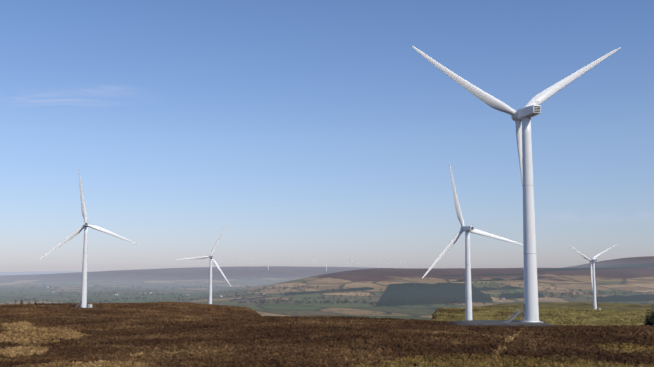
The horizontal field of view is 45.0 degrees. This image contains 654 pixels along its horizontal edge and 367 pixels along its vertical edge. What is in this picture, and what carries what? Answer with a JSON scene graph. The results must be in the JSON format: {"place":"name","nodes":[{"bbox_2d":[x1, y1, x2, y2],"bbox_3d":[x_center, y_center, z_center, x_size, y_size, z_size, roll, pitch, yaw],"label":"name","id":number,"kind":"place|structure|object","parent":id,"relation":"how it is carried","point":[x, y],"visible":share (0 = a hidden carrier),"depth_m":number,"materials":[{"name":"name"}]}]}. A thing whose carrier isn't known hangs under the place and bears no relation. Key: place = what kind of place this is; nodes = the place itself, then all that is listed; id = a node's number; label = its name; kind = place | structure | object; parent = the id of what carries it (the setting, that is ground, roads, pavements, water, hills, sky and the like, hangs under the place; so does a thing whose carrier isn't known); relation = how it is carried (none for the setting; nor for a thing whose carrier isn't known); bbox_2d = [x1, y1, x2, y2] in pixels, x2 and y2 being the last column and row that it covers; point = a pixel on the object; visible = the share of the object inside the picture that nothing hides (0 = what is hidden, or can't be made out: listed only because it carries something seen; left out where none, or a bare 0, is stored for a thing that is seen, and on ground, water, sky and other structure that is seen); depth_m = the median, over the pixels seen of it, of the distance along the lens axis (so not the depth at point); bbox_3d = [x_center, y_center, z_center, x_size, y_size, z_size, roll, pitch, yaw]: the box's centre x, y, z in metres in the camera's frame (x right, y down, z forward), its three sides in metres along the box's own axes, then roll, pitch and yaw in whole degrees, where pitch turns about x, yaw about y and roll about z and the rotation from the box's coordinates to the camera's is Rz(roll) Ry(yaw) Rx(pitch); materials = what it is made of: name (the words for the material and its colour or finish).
{"place":"outdoors","nodes":[
{"label":"outdoors","id":0,"kind":"place"},
{"bbox_2d":[0,256,653,366],"bbox_3d":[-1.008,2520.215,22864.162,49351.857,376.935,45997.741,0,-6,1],"label":"terrain","id":1,"kind":"structure","parent":0,"point":[634,275],"depth_m":3916.32,"materials":[{"name":"green plant"}]},
{"bbox_2d":[39,172,138,307],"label":"turbine","id":2,"kind":"object","parent":1,"relation":"on","point":[85,226],"visible":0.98,"depth_m":579.38,"materials":[{"name":"white paint"}]},
{"bbox_2d":[176,224,230,303],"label":"turbine","id":3,"kind":"object","parent":1,"relation":"on","point":[210,271],"visible":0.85,"depth_m":891.25,"materials":[{"name":"white paint"}]},
{"bbox_2d":[47,285,504,302],"bbox_3d":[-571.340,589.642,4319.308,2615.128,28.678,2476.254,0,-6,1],"label":"farm buildings","id":4,"kind":"structure","parent":1,"relation":"on","point":[222,295],"depth_m":3659.11,"materials":[{"name":"white"}]},
{"bbox_2d":[0,301,653,366],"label":"moor tussocks","id":5,"kind":"object","parent":1,"relation":"on","point":[223,339],"visible":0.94,"depth_m":152.98,"materials":[{"name":"brown plant"}]},
{"bbox_2d":[15,298,653,325],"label":"bushes","id":6,"kind":"object","parent":1,"relation":"on","point":[648,321],"visible":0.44,"depth_m":332.25,"materials":[{"name":"green plant"}]},
{"bbox_2d":[16,278,653,305],"bbox_3d":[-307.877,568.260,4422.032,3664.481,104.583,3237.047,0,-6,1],"label":"valley trees","id":7,"kind":"object","parent":1,"relation":"on","point":[365,301],"visible":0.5,"depth_m":3375.30,"materials":[{"name":"green plant"}]},
{"bbox_2d":[422,163,522,319],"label":"turbine","id":8,"kind":"object","parent":1,"relation":"on","point":[468,290],"visible":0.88,"depth_m":468.33,"materials":[{"name":"white paint"}]},
{"bbox_2d":[412,46,619,322],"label":"turbine","id":9,"kind":"object","parent":1,"relation":"on","point":[521,117],"visible":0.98,"depth_m":235.01,"materials":[{"name":"white paint"}]},
{"bbox_2d":[462,310,623,323],"bbox_3d":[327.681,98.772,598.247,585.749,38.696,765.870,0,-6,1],"label":"crane pad and tracks","id":10,"kind":"object","parent":1,"relation":"on","point":[491,321],"visible":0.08,"depth_m":229.01},
{"bbox_2d":[568,244,616,309],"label":"turbine","id":11,"kind":"object","parent":1,"relation":"on","point":[592,264],"visible":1,"depth_m":968.63,"materials":[{"name":"white paint"}]},
{"bbox_2d":[0,0,653,271],"label":"sky","id":12,"kind":"structure","parent":0,"point":[317,130],"materials":[{"name":"blue"}]}
]}

